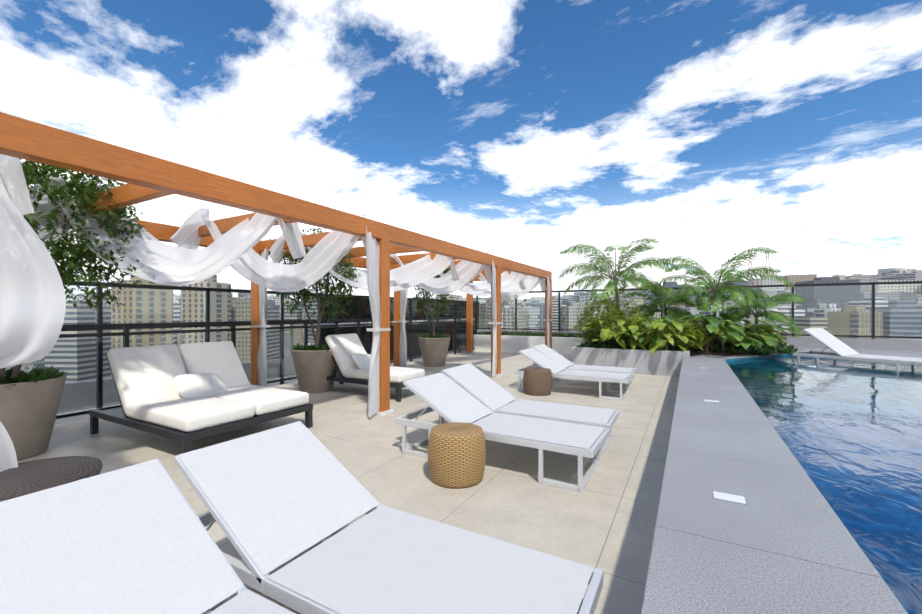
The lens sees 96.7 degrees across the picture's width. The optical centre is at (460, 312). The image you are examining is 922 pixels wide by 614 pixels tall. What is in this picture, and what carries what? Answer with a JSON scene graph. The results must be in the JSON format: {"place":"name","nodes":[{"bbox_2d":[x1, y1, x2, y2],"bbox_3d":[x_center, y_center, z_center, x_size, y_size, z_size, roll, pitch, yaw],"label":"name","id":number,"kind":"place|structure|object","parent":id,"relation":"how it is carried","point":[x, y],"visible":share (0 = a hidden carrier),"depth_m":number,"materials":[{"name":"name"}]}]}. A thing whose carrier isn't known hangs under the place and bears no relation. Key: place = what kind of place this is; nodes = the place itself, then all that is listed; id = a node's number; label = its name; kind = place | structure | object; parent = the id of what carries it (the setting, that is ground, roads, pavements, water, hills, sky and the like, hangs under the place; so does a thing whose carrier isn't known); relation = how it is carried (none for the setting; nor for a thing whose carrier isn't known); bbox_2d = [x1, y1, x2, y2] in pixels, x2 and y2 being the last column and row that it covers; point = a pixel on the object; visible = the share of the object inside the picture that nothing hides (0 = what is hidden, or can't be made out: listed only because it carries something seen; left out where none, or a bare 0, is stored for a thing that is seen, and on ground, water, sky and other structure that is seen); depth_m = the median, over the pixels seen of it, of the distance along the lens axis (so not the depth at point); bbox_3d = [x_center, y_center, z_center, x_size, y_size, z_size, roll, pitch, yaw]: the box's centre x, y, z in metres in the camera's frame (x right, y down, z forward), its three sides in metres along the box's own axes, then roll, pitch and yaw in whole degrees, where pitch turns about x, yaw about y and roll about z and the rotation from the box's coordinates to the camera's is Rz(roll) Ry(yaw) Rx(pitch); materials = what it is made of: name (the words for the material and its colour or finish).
{"place":"outdoors","nodes":[
{"label":"outdoors","id":0,"kind":"place"},
{"bbox_2d":[54,356,422,424],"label":"roof slab","id":1,"kind":"structure","parent":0,"point":[70,405],"depth_m":10.09,"materials":[{"name":"concrete"}]},
{"bbox_2d":[17,351,678,613],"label":"terrace floor","id":2,"kind":"structure","parent":0,"point":[605,520],"depth_m":3.69,"materials":[{"name":"tile"}]},
{"bbox_2d":[0,456,102,501],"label":"wicker side table","id":3,"kind":"object","parent":2,"relation":"on","point":[26,478],"visible":0.35,"depth_m":2.38,"materials":[{"name":"brown wicker"}]},
{"bbox_2d":[0,459,295,613],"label":"lounger frame","id":4,"kind":"object","parent":2,"relation":"on","point":[136,539],"visible":1,"depth_m":1.48,"materials":[{"name":"white fabric"}]},
{"bbox_2d":[89,341,312,453],"bbox_3d":[-3.038,0.900,4.854,2.020,0.997,1.460,0,0,29],"label":"lounge chair","id":5,"kind":"object","parent":2,"relation":"on","point":[185,395],"visible":0.94,"depth_m":4.60,"materials":[{"name":"grey fabric"}]},
{"bbox_2d":[0,336,449,460],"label":"plant pots","id":6,"kind":"object","parent":2,"relation":"on","point":[28,412],"visible":0.81,"depth_m":4.01,"materials":[{"name":"ceramic"}]},
{"bbox_2d":[0,159,147,378],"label":"potted tree","id":7,"kind":"object","parent":6,"relation":"on","point":[35,173],"visible":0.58,"depth_m":3.96,"materials":[{"name":"green plant"}]},
{"bbox_2d":[0,333,449,388],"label":"groundcover plants","id":8,"kind":"object","parent":6,"relation":"on","point":[36,374],"visible":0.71,"depth_m":4.17,"materials":[{"name":"green plant"}]},
{"bbox_2d":[267,228,360,346],"bbox_3d":[-2.534,-0.386,7.257,1.607,2.264,1.590,0,0,29],"label":"potted tree","id":9,"kind":"object","parent":6,"relation":"on","point":[324,285],"visible":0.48,"depth_m":7.20,"materials":[{"name":"green plant"}]},
{"bbox_2d":[412,268,455,335],"bbox_3d":[-0.772,-0.407,10.736,1.284,2.303,1.435,0,0,29],"label":"potted tree","id":10,"kind":"object","parent":6,"relation":"on","point":[442,300],"visible":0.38,"depth_m":10.67,"materials":[{"name":"green plant"}]},
{"bbox_2d":[0,112,551,411],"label":"pergola","id":11,"kind":"object","parent":2,"relation":"on","point":[144,177],"visible":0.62,"depth_m":4.34,"materials":[{"name":"brown wood"}]},
{"bbox_2d":[0,154,549,471],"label":"drape curtains","id":12,"kind":"object","parent":11,"relation":"attached to","point":[32,303],"visible":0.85,"depth_m":4.72,"materials":[{"name":"white fabric"}]},
{"bbox_2d":[250,319,551,331],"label":"drape tie bands","id":13,"kind":"object","parent":11,"relation":"attached to","point":[367,329],"visible":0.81,"depth_m":6.88,"materials":[{"name":"white fabric"}]},
{"bbox_2d":[323,333,424,401],"bbox_3d":[-1.650,0.900,7.194,2.020,0.997,0.780,0,0,29],"label":"lounge chair","id":14,"kind":"object","parent":2,"relation":"on","point":[351,358],"visible":0.79,"depth_m":7.04,"materials":[{"name":"grey fabric"}]},
{"bbox_2d":[174,421,602,613],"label":"lounger frame","id":15,"kind":"object","parent":2,"relation":"on","point":[274,498],"visible":0.83,"depth_m":1.79,"materials":[{"name":"white fabric"}]},
{"bbox_2d":[374,353,502,415],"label":"pergola plinths","id":16,"kind":"object","parent":2,"relation":"on","point":[392,410],"visible":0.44,"depth_m":5.67,"materials":[{"name":"white concrete"}]},
{"bbox_2d":[428,422,485,488],"bbox_3d":[-0.035,1.192,3.462,0.490,0.414,0.490,0,0,29],"label":"wicker stool","id":17,"kind":"object","parent":2,"relation":"on","point":[456,455],"visible":1,"depth_m":3.27,"materials":[{"name":"wicker"}]},
{"bbox_2d":[6,281,921,418],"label":"railing","id":18,"kind":"object","parent":2,"relation":"on","point":[359,308],"depth_m":9.36,"materials":[{"name":"black metal"}]},
{"bbox_2d":[395,372,609,492],"bbox_3d":[0.351,1.040,3.918,1.942,0.718,0.734,0,0,29],"label":"lounger frame","id":19,"kind":"object","parent":2,"relation":"on","point":[445,397],"visible":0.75,"depth_m":3.84,"materials":[{"name":"white painted metal"}]},
{"bbox_2d":[442,363,619,458],"bbox_3d":[0.700,1.029,4.583,1.939,0.741,0.727,0,0,29],"label":"lounger frame","id":20,"kind":"object","parent":2,"relation":"on","point":[481,387],"visible":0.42,"depth_m":4.54,"materials":[{"name":"white fabric"}]},
{"bbox_2d":[474,335,587,355],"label":"white garden wall","id":21,"kind":"structure","parent":2,"relation":"on","point":[517,344],"depth_m":13.96,"materials":[{"name":"white paint"}]},
{"bbox_2d":[523,367,552,395],"bbox_3d":[1.320,1.187,7.058,0.500,0.424,0.500,0,0,29],"label":"side table","id":22,"kind":"object","parent":2,"relation":"on","point":[537,381],"visible":0.96,"depth_m":6.86,"materials":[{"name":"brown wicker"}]},
{"bbox_2d":[514,348,634,400],"bbox_3d":[1.966,1.046,7.217,1.930,0.707,0.700,0,0,31],"label":"lounger frame","id":23,"kind":"object","parent":2,"relation":"on","point":[537,357],"visible":0.79,"depth_m":7.06,"materials":[{"name":"white fabric"}]},
{"bbox_2d":[527,344,636,390],"bbox_3d":[2.311,1.034,7.898,1.942,0.730,0.734,0,0,29],"label":"lounger frame","id":24,"kind":"object","parent":2,"relation":"on","point":[550,353],"visible":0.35,"depth_m":7.88,"materials":[{"name":"white fabric"}]},
{"bbox_2d":[571,343,689,376],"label":"stone planter wall","id":25,"kind":"structure","parent":2,"relation":"on","point":[663,363],"depth_m":9.32,"materials":[{"name":"grey stone"}]},
{"bbox_2d":[682,348,762,357],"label":"planter soil","id":26,"kind":"structure","parent":2,"relation":"on","point":[725,353],"depth_m":9.39,"materials":[{"name":"brown soil"}]},
{"bbox_2d":[558,238,675,334],"bbox_3d":[4.079,-0.491,10.939,2.914,2.909,3.027,0,0,-22],"label":"palm","id":27,"kind":"object","parent":26,"relation":"on","point":[612,288],"visible":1,"depth_m":10.57,"materials":[{"name":"green plant"}]},
{"bbox_2d":[477,331,800,354],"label":"groundcover plants","id":28,"kind":"object","parent":26,"relation":"on","point":[780,347],"visible":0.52,"depth_m":9.46,"materials":[{"name":"green plant"}]},
{"bbox_2d":[574,292,706,350],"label":"shrubs","id":29,"kind":"object","parent":26,"relation":"on","point":[587,313],"visible":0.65,"depth_m":9.92,"materials":[{"name":"green plant"}]},
{"bbox_2d":[624,285,707,322],"bbox_3d":[5.691,0.105,11.387,1.951,1.713,1.972,0,0,-7],"label":"palm","id":30,"kind":"object","parent":26,"relation":"on","point":[653,305],"visible":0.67,"depth_m":11.37,"materials":[{"name":"green plant"}]},
{"bbox_2d":[570,310,803,354],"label":"shrubs","id":31,"kind":"object","parent":26,"relation":"on","point":[729,332],"visible":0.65,"depth_m":9.39,"materials":[{"name":"green plant"}]},
{"bbox_2d":[652,247,793,341],"bbox_3d":[6.290,-0.278,10.138,2.904,2.441,2.696,0,0,29],"label":"palm","id":32,"kind":"object","parent":26,"relation":"on","point":[721,288],"visible":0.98,"depth_m":9.76,"materials":[{"name":"green plant"}]},
{"bbox_2d":[708,289,806,335],"bbox_3d":[7.582,0.146,10.521,2.182,1.510,2.028,0,0,29],"label":"palm","id":33,"kind":"object","parent":26,"relation":"on","point":[776,317],"visible":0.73,"depth_m":10.22,"materials":[{"name":"green plant"}]},
{"bbox_2d":[0,0,921,300],"label":"sky","id":34,"kind":"structure","parent":0,"point":[526,132],"materials":[{"name":"blue"}]},
{"bbox_2d":[6,268,921,382],"bbox_3d":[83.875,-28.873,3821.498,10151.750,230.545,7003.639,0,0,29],"label":"city buildings","id":35,"kind":"structure","parent":0,"point":[894,275],"depth_m":295.34,"materials":[{"name":"grey concrete"}]},
{"bbox_2d":[747,239,770,284],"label":"antenna masts","id":36,"kind":"object","parent":35,"relation":"on","point":[765,264],"visible":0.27,"depth_m":896.76,"materials":[{"name":"white metal"}]},
{"bbox_2d":[461,347,921,613],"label":"pool deck","id":37,"kind":"structure","parent":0,"point":[783,541],"depth_m":1.87,"materials":[{"name":"concrete"}]},
{"bbox_2d":[477,330,921,350],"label":"kerb wall","id":38,"kind":"structure","parent":37,"relation":"on","point":[879,344],"depth_m":10.75,"materials":[{"name":"concrete"}]},
{"bbox_2d":[699,367,745,503],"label":"deck inserts","id":39,"kind":"object","parent":37,"relation":"on","point":[729,497],"visible":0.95,"depth_m":2.17,"materials":[{"name":"white"}]},
{"bbox_2d":[704,368,747,504],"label":"deck insert rims","id":40,"kind":"object","parent":37,"relation":"on","point":[712,491],"visible":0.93,"depth_m":2.14,"materials":[{"name":"metal"}]},
{"bbox_2d":[725,354,908,613],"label":"pool edge","id":41,"kind":"object","parent":37,"relation":"in","point":[751,358],"visible":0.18,"depth_m":8.53,"materials":[{"name":"concrete"}]},
{"bbox_2d":[727,356,921,613],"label":"pool water","id":42,"kind":"structure","parent":41,"relation":"in","point":[849,432],"depth_m":3.34,"materials":[{"name":"blue liquid"}]},
{"bbox_2d":[793,328,921,369],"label":"lounge chair","id":43,"kind":"object","parent":41,"relation":"on","point":[839,348],"visible":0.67,"depth_m":8.29,"materials":[{"name":"white fabric"}]},
{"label":"garden bed soil","id":44,"kind":"structure","parent":37,"relation":"on","visible":0},
{"bbox_2d":[485,301,594,333],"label":"plants","id":45,"kind":"object","parent":44,"relation":"on","point":[563,318],"visible":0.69,"depth_m":14.51,"materials":[{"name":"green plant"}]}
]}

